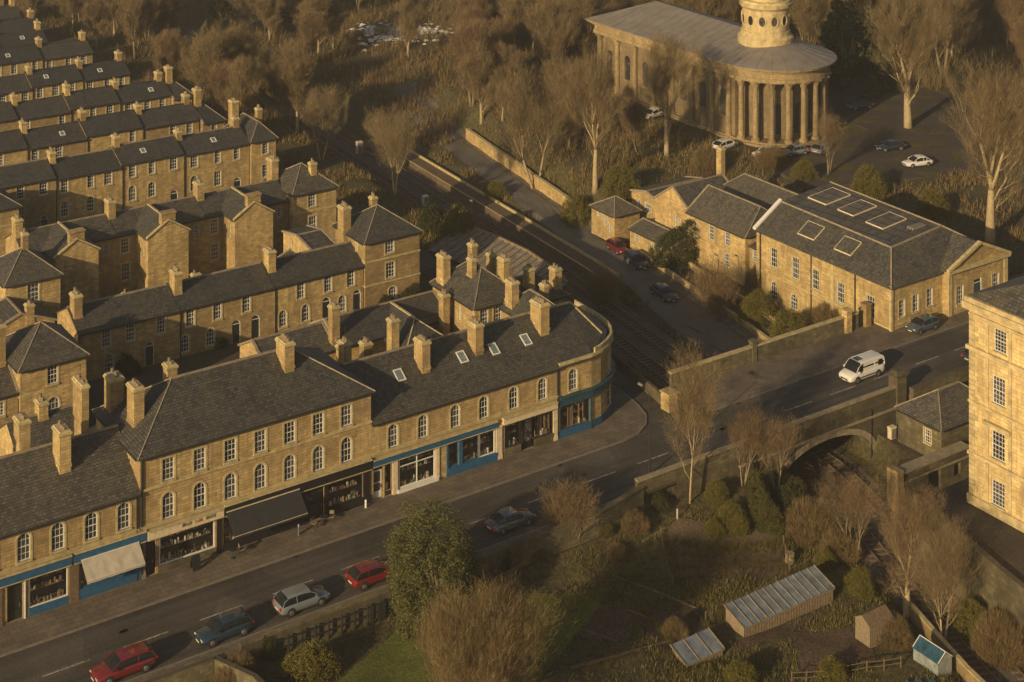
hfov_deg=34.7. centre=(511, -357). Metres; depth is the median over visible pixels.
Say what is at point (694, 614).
plant row
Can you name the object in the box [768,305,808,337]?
bush
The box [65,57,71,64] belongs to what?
window
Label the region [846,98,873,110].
parked car
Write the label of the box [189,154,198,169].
window
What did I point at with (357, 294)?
door
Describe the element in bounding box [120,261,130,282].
window
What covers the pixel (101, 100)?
terrace house
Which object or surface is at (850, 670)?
fence
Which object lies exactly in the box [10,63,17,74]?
window
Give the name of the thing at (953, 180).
undergrowth
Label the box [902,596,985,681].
lineside wall
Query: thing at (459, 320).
window
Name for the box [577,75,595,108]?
bare tree
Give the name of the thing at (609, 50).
window
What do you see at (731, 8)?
bare tree
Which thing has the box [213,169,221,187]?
window
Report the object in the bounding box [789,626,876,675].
soil bed
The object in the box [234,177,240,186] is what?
door
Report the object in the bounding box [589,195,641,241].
side hut
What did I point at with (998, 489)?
window
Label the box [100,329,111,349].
window
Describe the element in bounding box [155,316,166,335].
window
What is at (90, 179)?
window
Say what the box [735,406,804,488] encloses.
bare tree
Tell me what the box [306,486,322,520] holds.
shop door
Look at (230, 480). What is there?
window
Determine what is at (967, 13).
bare tree
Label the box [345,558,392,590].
parked car
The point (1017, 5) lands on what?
bare tree
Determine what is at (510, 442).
shop window
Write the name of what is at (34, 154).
window
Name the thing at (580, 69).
bare tree
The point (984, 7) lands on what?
bare tree
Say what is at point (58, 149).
window
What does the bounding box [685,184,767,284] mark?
annex
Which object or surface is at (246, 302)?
window
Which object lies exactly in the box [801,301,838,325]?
bush
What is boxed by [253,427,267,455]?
window
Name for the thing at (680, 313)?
side road
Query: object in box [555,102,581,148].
bare tree
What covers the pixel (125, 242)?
window
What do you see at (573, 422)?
shop window
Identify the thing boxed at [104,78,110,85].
window
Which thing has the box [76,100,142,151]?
terrace house
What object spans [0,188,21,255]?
corner house
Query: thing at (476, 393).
shop row
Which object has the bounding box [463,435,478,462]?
shop window
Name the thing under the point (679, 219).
window
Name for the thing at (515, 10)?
bare tree
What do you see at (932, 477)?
door
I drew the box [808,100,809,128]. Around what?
window
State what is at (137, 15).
bare tree
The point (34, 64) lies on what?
window
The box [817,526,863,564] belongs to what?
bush
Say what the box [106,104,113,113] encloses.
window
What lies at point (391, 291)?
window
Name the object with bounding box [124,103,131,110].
window
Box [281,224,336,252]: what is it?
extension
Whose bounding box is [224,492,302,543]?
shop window
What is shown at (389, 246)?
window
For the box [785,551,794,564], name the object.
compost bin
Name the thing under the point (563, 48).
bare tree
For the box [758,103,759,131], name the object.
window
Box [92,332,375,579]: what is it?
shop block
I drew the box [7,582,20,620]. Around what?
shop door
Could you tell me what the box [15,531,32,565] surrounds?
window
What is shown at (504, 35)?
bare tree
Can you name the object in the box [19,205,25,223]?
window
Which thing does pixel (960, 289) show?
window
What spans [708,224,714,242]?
window
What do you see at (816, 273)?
window
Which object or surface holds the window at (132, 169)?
in the terrace house at (152, 171)
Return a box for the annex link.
[747,241,756,283]
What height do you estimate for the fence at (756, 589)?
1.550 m
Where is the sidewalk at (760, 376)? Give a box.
[675,273,1023,409]
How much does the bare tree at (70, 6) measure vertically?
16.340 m
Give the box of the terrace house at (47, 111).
[9,92,70,128]
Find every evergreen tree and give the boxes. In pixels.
[207,0,232,18]
[272,10,293,34]
[380,495,487,649]
[817,0,907,99]
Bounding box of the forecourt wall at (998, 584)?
[913,494,1023,648]
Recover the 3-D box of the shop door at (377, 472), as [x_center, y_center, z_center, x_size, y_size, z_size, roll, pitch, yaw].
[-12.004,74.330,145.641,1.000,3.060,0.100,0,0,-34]
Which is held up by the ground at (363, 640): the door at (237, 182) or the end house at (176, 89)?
the end house at (176, 89)
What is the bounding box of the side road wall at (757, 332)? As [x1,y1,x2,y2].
[634,247,769,339]
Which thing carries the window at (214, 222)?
in the winged house at (243, 222)
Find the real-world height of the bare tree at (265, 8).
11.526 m
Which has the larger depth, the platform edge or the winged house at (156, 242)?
the platform edge
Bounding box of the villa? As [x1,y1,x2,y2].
[429,238,521,332]
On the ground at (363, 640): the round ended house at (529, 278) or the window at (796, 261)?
the round ended house at (529, 278)
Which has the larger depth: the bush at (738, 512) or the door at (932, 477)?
the door at (932, 477)
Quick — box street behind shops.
[88,344,239,431]
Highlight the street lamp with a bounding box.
[638,382,649,472]
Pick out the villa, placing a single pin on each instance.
(472, 286)
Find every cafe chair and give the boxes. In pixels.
[238,543,244,555]
[311,516,317,529]
[329,510,333,522]
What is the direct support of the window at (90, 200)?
in the terrace house at (86, 183)
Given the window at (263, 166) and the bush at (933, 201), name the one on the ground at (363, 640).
the bush at (933, 201)
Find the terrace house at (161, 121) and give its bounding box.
[132,91,199,139]
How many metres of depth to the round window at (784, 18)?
254.86 m
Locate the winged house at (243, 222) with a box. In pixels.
[192,178,289,273]
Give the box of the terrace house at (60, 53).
[34,24,93,68]
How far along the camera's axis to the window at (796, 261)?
193.42 m
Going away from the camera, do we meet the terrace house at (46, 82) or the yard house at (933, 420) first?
the yard house at (933, 420)
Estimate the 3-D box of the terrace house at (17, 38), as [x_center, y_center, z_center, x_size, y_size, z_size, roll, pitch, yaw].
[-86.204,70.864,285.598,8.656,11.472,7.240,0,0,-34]
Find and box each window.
[0,94,6,102]
[0,153,4,165]
[0,400,5,418]
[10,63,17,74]
[15,185,24,200]
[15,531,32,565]
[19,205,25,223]
[21,91,28,100]
[26,120,30,128]
[26,281,40,301]
[29,567,67,607]
[30,149,39,159]
[31,60,37,69]
[36,87,43,98]
[38,181,48,196]
[46,60,52,67]
[46,365,59,386]
[48,395,60,409]
[49,521,66,554]
[51,84,59,96]
[54,145,63,157]
[58,114,65,123]
[60,179,69,194]
[60,200,69,218]
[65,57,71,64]
[69,82,75,90]
[80,55,86,63]
[80,563,135,588]
[83,510,99,543]
[86,81,93,88]
[86,174,94,189]
[86,195,95,213]
[89,107,96,116]
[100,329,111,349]
[102,242,109,256]
[103,171,112,185]
[103,352,114,372]
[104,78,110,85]
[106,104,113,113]
[116,501,131,533]
[118,76,124,85]
[120,236,130,255]
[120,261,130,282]
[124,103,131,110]
[125,323,135,343]
[128,164,136,178]
[128,184,136,202]
[129,130,136,141]
[143,100,150,108]
[147,181,156,198]
[148,160,155,175]
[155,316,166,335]
[158,97,165,106]
[159,520,214,565]
[160,454,175,483]
[160,490,175,520]
[169,125,176,134]
[169,156,177,171]
[181,333,190,354]
[185,122,193,133]
[185,309,195,328]
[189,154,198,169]
[190,174,198,191]
[192,444,207,474]
[192,480,207,510]
[193,223,199,236]
[205,327,215,347]
[209,217,218,235]
[210,241,219,262]
[211,123,217,129]
[212,302,222,321]
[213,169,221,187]
[214,150,221,164]
[223,436,237,464]
[223,471,237,500]
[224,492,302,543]
[233,147,240,160]
[241,295,251,314]
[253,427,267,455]
[253,462,267,491]
[261,141,268,155]
[261,163,266,178]
[275,206,281,218]
[278,309,287,329]
[282,418,296,446]
[282,453,296,482]
[296,282,305,300]
[301,303,310,323]
[307,193,316,208]
[308,214,317,226]
[311,410,325,438]
[311,444,325,473]
[323,275,332,293]
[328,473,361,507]
[337,294,346,313]
[340,402,353,429]
[340,435,353,464]
[346,270,355,288]
[382,463,391,490]
[384,239,394,254]
[385,260,395,279]
[387,285,397,299]
[387,422,399,449]
[399,449,434,488]
[417,413,428,439]
[449,403,461,429]
[449,442,457,466]
[457,305,461,322]
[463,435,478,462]
[475,430,494,456]
[478,394,489,420]
[479,308,489,323]
[492,305,501,320]
[505,421,520,447]
[508,385,519,410]
[532,410,552,438]
[537,376,547,401]
[560,398,589,430]
[568,367,578,393]
[603,214,607,226]
[607,222,611,234]
[608,50,611,72]
[608,348,611,373]
[608,386,609,405]
[626,56,629,79]
[634,233,639,243]
[636,198,640,208]
[644,62,647,85]
[644,201,651,214]
[650,241,653,251]
[674,214,676,226]
[678,217,681,226]
[681,77,685,99]
[692,220,696,236]
[701,82,705,106]
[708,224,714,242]
[721,88,725,113]
[723,231,730,248]
[723,251,729,269]
[742,12,745,23]
[747,15,753,25]
[752,249,756,264]
[758,16,765,27]
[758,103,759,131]
[769,245,777,269]
[769,280,777,302]
[770,16,778,27]
[775,104,780,133]
[781,15,786,26]
[789,293,797,311]
[791,255,799,281]
[794,103,798,132]
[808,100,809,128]
[811,267,819,292]
[836,280,844,305]
[865,292,875,320]
[898,297,905,319]
[912,292,919,313]
[923,426,931,446]
[926,286,933,308]
[956,283,964,306]
[990,375,1005,409]
[990,429,1005,465]
[990,479,1005,511]
[991,271,999,285]
[992,328,1006,357]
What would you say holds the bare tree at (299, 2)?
on the ground at (363, 640)
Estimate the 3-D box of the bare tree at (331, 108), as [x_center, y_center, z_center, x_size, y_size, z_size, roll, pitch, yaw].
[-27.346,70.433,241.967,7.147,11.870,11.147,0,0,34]
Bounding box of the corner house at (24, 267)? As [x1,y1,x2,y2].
[0,219,63,323]
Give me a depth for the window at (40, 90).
255.74 m
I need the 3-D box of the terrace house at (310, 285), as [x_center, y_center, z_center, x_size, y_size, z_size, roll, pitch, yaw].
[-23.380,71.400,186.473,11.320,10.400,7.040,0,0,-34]
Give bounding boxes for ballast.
[150,21,1023,681]
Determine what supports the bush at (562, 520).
on the ground at (363, 640)
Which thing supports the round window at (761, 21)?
in the church
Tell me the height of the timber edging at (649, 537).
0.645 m
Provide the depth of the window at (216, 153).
224.15 m
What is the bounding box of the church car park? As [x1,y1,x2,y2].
[749,69,1022,189]
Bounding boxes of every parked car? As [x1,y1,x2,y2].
[89,641,157,681]
[194,607,253,647]
[272,583,329,617]
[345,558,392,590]
[484,506,535,535]
[605,237,627,255]
[623,248,649,269]
[645,106,663,119]
[649,282,678,302]
[712,138,737,148]
[752,146,773,159]
[782,143,809,156]
[810,141,831,154]
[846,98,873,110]
[875,139,906,152]
[902,154,933,168]
[905,313,939,334]
[961,348,968,361]
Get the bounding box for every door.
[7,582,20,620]
[40,216,47,225]
[145,342,153,365]
[146,540,153,574]
[171,190,177,199]
[232,320,239,342]
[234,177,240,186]
[251,315,259,338]
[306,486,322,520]
[322,297,329,317]
[353,290,360,309]
[373,466,381,498]
[521,417,531,449]
[928,463,957,489]
[974,277,980,291]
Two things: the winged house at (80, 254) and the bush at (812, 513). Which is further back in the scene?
the winged house at (80, 254)
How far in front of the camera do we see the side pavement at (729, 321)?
210.50 m
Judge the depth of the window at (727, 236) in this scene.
204.69 m
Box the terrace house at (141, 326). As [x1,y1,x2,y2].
[56,283,179,381]
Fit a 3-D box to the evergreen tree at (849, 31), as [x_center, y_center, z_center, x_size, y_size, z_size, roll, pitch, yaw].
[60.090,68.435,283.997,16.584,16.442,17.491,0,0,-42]
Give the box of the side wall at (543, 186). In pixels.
[465,128,582,217]
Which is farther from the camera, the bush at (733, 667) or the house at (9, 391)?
the house at (9, 391)
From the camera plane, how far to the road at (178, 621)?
140.02 m
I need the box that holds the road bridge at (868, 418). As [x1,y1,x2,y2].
[635,311,908,500]
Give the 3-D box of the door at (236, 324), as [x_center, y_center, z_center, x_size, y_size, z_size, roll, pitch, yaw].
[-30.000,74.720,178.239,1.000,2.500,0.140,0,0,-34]
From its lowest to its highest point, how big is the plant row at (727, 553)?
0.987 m
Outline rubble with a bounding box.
[337,21,452,50]
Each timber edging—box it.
[571,635,689,667]
[582,629,616,641]
[613,574,698,608]
[628,609,692,634]
[642,512,690,542]
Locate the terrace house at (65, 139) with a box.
[18,111,87,160]
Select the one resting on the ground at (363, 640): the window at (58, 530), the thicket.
the thicket
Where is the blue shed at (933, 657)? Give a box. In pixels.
[912,635,952,675]
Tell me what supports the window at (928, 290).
in the library
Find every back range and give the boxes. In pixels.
[237,301,340,361]
[308,288,451,359]
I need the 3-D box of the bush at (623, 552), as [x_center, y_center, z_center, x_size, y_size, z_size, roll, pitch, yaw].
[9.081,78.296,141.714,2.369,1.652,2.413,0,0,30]
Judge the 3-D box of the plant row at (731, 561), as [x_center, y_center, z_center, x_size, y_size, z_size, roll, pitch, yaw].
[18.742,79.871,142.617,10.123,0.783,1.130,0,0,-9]
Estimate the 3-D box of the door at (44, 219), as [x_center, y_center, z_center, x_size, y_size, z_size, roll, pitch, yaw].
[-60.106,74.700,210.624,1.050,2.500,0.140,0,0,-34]
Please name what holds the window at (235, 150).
in the terrace house at (216, 159)
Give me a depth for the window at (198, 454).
135.99 m
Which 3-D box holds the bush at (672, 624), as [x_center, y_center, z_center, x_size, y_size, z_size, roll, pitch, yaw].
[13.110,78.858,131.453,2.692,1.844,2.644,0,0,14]
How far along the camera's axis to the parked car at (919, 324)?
180.81 m
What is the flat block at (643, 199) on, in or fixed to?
on the ground at (363, 640)
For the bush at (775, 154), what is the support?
on the ground at (363, 640)
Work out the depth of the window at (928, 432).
159.10 m
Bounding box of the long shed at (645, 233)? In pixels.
[628,217,689,262]
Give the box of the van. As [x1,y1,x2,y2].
[839,350,884,383]
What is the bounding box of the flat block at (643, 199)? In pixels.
[630,176,702,218]
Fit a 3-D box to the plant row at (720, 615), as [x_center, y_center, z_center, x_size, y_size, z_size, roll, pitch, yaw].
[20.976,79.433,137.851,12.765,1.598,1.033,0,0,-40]
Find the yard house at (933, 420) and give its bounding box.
[894,381,968,454]
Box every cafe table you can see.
[229,547,236,558]
[319,514,326,525]
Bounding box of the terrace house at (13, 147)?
[0,129,27,165]
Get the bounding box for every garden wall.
[144,656,264,681]
[239,580,414,661]
[418,486,643,602]
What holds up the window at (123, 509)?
in the shop terrace
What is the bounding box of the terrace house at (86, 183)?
[46,146,121,222]
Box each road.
[0,323,969,681]
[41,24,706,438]
[387,84,748,356]
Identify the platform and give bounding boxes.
[396,150,617,281]
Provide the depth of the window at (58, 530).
129.32 m
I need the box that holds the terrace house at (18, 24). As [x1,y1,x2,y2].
[0,7,35,32]
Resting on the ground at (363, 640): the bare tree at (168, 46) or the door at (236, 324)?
the bare tree at (168, 46)
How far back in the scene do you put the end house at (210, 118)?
240.23 m
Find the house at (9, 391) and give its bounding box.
[0,362,19,426]
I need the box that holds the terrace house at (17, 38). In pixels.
[0,18,47,48]
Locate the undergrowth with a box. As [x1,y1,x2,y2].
[91,0,1023,388]
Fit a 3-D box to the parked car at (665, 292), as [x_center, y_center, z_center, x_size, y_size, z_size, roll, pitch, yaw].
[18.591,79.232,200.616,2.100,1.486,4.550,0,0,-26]
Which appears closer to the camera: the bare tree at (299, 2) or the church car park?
the church car park
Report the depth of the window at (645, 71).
270.11 m
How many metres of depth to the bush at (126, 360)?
170.40 m
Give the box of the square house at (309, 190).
[263,147,338,239]
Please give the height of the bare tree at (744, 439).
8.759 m
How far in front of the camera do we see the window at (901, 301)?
182.01 m
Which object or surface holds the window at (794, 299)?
in the library
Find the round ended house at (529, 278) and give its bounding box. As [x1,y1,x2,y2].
[485,249,569,303]
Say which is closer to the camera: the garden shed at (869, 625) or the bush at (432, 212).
the garden shed at (869, 625)
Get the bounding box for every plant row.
[582,638,737,672]
[640,607,675,644]
[657,532,789,550]
[664,607,693,635]
[671,557,782,570]
[672,547,783,558]
[673,563,785,580]
[681,604,726,643]
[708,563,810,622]
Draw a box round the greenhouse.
[723,565,834,637]
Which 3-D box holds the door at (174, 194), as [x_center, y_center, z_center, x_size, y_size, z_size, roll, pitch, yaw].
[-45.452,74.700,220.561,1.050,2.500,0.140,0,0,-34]
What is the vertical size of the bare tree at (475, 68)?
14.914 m
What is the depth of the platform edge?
229.26 m
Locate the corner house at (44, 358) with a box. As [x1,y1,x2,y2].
[0,319,89,415]
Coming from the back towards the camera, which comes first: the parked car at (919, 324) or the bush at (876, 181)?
the bush at (876, 181)
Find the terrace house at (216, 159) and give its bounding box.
[172,113,250,196]
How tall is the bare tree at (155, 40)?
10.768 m
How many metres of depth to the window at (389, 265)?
188.75 m
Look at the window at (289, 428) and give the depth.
140.61 m
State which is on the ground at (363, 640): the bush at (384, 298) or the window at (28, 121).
the bush at (384, 298)
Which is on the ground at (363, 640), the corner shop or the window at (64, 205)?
the corner shop
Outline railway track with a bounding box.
[155,23,1023,681]
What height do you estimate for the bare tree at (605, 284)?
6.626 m
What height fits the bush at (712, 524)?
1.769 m
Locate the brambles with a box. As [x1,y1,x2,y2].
[485,471,964,681]
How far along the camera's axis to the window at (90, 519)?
130.81 m
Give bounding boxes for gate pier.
[659,386,677,412]
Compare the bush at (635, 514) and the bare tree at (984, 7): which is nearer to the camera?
the bush at (635, 514)
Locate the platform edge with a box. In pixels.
[401,148,618,277]
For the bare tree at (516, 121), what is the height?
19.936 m
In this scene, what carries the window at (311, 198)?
in the square house at (309, 190)
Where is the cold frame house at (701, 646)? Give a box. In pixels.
[670,627,724,666]
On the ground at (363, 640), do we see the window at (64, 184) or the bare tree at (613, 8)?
the bare tree at (613, 8)
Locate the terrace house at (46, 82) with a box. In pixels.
[22,62,82,99]
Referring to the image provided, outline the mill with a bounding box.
[961,276,1023,532]
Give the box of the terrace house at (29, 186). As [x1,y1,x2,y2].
[0,157,55,228]
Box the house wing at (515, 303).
[498,267,554,318]
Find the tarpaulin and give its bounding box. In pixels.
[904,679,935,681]
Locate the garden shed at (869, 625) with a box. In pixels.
[854,604,893,647]
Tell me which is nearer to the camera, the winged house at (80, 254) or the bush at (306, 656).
the bush at (306, 656)
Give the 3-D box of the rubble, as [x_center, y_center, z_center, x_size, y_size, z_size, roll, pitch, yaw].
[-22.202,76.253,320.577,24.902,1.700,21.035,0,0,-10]
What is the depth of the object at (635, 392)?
167.96 m
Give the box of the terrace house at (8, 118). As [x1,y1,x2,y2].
[0,101,17,131]
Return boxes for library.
[753,181,1011,331]
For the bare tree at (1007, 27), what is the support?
on the ground at (363, 640)
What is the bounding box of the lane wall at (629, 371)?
[611,349,660,404]
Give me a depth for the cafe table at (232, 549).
136.02 m
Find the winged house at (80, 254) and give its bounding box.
[4,213,117,309]
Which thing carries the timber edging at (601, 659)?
on the ground at (363, 640)
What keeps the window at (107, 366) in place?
in the terrace house at (141, 326)
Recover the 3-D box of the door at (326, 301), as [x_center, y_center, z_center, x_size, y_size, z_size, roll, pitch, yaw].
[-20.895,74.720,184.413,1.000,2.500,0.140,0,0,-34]
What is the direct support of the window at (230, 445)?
in the shop block at (224, 457)
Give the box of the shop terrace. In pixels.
[0,363,146,626]
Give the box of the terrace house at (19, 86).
[0,73,32,102]
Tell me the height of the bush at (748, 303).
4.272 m
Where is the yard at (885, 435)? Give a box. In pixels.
[878,428,923,456]
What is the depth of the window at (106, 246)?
190.65 m
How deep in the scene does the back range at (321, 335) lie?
168.89 m
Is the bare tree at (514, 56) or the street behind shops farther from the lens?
the bare tree at (514, 56)
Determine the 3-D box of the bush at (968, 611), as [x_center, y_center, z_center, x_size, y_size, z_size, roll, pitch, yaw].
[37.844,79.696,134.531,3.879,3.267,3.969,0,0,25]
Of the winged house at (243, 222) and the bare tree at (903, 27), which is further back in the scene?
the bare tree at (903, 27)
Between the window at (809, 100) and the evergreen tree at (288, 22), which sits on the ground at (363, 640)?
the evergreen tree at (288, 22)
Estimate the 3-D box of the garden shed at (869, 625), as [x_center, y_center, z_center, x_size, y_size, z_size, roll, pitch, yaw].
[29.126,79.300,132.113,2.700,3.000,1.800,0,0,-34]
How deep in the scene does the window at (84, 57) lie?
276.79 m
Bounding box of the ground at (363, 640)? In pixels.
[5,0,1023,681]
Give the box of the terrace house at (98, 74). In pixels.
[74,49,130,89]
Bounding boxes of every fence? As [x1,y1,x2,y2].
[660,526,672,585]
[705,556,814,620]
[783,535,790,571]
[791,656,901,681]
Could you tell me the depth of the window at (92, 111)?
244.68 m
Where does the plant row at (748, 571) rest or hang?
on the soil bed at (687, 558)
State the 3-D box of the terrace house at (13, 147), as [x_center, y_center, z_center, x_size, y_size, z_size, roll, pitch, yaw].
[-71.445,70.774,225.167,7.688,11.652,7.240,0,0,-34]
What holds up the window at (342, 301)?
in the terrace house at (310, 285)
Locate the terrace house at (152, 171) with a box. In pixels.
[107,132,183,209]
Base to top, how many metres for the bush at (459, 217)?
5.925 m
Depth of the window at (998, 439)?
142.55 m
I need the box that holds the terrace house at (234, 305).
[168,261,274,357]
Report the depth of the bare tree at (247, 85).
252.98 m
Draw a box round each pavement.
[0,385,644,654]
[409,82,762,341]
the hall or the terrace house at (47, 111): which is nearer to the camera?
the hall
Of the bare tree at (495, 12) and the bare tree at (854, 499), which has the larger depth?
the bare tree at (495, 12)
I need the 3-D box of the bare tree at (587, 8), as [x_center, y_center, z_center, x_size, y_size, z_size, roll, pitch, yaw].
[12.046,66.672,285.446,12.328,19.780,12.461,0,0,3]
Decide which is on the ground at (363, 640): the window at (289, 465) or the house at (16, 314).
the house at (16, 314)
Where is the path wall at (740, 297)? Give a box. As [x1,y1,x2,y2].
[684,257,793,330]
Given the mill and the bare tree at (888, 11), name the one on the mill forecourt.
the mill
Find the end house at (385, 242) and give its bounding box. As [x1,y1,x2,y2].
[332,185,422,307]
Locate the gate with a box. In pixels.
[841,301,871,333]
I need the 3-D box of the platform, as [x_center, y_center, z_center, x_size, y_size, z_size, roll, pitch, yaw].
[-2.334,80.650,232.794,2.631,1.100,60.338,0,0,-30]
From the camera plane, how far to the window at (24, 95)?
254.43 m
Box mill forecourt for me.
[914,478,1023,582]
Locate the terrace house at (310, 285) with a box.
[261,236,364,332]
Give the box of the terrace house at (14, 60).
[0,44,42,76]
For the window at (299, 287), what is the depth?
182.63 m
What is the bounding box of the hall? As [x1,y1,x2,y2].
[715,144,797,209]
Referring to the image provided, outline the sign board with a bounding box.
[190,554,200,571]
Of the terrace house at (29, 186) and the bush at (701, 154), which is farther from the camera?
the bush at (701, 154)
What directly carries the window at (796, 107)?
in the church
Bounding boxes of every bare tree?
[15,0,45,16]
[44,0,85,36]
[59,0,89,25]
[80,0,112,45]
[101,0,124,36]
[111,0,161,58]
[147,27,187,74]
[149,0,182,34]
[150,28,193,81]
[173,27,210,101]
[183,21,238,111]
[203,54,235,117]
[213,54,265,114]
[215,17,267,71]
[226,0,254,25]
[251,0,281,40]
[252,45,289,113]
[265,37,329,129]
[273,0,296,31]
[292,0,308,15]
[294,8,330,62]
[295,0,343,52]
[295,78,349,159]
[322,3,349,46]
[356,0,361,10]
[361,100,425,194]
[390,0,431,57]
[441,9,499,106]
[447,4,488,41]
[452,0,495,22]
[456,15,493,61]
[458,32,497,125]
[480,61,584,188]
[485,0,504,22]
[487,17,515,69]
[488,37,533,106]
[489,62,522,120]
[490,16,517,63]
[496,0,544,57]
[521,0,582,63]
[534,0,568,57]
[535,5,570,63]
[535,468,603,539]
[541,53,575,107]
[555,0,611,78]
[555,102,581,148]
[558,33,634,193]
[568,58,591,101]
[575,258,625,312]
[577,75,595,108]
[599,0,621,12]
[606,0,631,9]
[617,92,651,152]
[629,0,666,5]
[634,22,709,155]
[658,337,729,503]
[661,0,732,17]
[684,251,747,321]
[713,0,741,23]
[719,390,776,485]
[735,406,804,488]
[789,0,833,44]
[810,103,849,174]
[811,458,893,562]
[819,0,839,43]
[820,0,876,64]
[853,0,952,128]
[866,0,916,63]
[874,479,947,618]
[909,498,986,638]
[918,0,983,71]
[938,48,1023,244]
[943,0,979,57]
[969,0,995,40]
[991,0,1022,49]
[996,0,1023,25]
[1006,10,1023,74]
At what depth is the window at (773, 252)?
196.66 m
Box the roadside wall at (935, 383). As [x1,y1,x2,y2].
[909,365,968,399]
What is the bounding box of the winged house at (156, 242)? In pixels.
[103,195,207,293]
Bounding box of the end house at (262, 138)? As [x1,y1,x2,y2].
[223,97,278,183]
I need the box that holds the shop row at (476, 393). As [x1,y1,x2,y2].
[337,312,560,501]
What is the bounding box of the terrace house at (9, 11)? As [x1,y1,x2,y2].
[0,0,21,20]
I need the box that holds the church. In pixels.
[585,0,836,147]
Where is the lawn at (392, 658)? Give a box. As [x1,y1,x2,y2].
[338,585,612,681]
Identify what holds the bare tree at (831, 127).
on the church car park
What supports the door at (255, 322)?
in the terrace house at (234, 305)
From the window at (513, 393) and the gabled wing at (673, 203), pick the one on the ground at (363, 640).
the gabled wing at (673, 203)
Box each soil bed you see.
[574,604,635,640]
[632,606,734,653]
[671,544,785,584]
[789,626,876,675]
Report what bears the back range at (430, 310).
on the ground at (363, 640)
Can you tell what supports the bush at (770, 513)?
on the ground at (363, 640)
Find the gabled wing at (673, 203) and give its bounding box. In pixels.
[653,173,728,230]
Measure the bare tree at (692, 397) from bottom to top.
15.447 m
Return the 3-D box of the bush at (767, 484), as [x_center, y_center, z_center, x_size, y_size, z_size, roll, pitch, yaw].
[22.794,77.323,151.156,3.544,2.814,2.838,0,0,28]
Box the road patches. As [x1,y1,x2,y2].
[70,350,925,675]
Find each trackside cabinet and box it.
[356,140,362,153]
[422,194,428,205]
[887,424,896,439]
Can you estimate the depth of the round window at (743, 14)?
256.80 m
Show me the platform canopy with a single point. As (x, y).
(456, 248)
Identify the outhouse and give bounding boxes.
[190,261,203,276]
[276,248,294,257]
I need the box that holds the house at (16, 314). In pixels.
[0,289,56,334]
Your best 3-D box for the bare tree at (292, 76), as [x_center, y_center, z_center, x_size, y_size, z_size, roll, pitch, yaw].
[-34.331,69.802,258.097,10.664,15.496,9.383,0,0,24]
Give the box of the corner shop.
[528,295,615,438]
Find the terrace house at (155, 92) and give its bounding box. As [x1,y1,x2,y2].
[110,69,171,111]
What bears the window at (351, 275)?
in the terrace house at (310, 285)
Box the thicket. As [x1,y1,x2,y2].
[17,0,1023,195]
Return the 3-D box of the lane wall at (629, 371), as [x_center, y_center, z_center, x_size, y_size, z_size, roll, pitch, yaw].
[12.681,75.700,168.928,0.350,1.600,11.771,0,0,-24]
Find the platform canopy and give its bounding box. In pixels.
[428,224,567,290]
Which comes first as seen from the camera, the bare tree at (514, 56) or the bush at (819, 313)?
the bush at (819, 313)
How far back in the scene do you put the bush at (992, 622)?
130.57 m
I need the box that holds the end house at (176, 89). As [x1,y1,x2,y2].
[163,58,191,104]
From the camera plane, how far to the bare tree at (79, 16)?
326.19 m
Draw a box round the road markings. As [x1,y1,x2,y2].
[42,346,964,676]
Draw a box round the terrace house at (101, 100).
[61,75,119,121]
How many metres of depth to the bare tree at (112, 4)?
316.81 m
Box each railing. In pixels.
[274,595,407,659]
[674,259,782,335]
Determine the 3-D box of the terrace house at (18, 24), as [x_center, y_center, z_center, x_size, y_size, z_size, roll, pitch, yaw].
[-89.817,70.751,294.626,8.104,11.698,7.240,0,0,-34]
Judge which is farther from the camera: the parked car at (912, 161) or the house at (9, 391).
the parked car at (912, 161)
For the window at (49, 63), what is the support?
in the terrace house at (60, 53)
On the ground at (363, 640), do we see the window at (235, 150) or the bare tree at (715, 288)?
the bare tree at (715, 288)
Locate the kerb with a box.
[0,321,968,681]
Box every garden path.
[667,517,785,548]
[702,594,863,662]
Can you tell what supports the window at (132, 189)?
in the terrace house at (152, 171)
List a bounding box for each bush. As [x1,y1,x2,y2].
[114,352,142,377]
[209,649,258,681]
[213,337,228,349]
[260,634,279,659]
[277,637,345,681]
[378,294,390,303]
[399,282,419,297]
[400,568,575,681]
[417,202,445,234]
[438,202,474,240]
[482,179,509,201]
[496,549,512,574]
[553,511,573,524]
[558,190,591,228]
[599,162,643,200]
[599,522,613,539]
[607,541,629,562]
[620,507,650,535]
[648,219,699,268]
[652,490,672,512]
[661,616,689,641]
[687,143,715,177]
[702,518,725,541]
[704,478,729,506]
[715,499,750,537]
[721,659,760,681]
[737,289,779,326]
[741,264,763,299]
[744,472,774,499]
[745,468,785,535]
[752,144,788,172]
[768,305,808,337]
[770,476,807,525]
[781,492,839,549]
[789,159,819,181]
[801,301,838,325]
[811,547,838,572]
[815,654,849,681]
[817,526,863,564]
[842,564,876,602]
[849,162,889,198]
[877,610,914,653]
[915,187,953,221]
[949,595,987,639]
[967,602,1023,671]
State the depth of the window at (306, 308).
183.03 m
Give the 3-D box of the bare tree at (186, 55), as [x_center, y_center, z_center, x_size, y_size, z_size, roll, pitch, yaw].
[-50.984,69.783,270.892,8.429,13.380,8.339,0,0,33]
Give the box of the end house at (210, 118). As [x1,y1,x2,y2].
[191,85,226,131]
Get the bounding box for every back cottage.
[0,393,72,455]
[358,314,399,357]
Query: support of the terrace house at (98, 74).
on the ground at (363, 640)
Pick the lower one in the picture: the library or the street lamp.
the street lamp

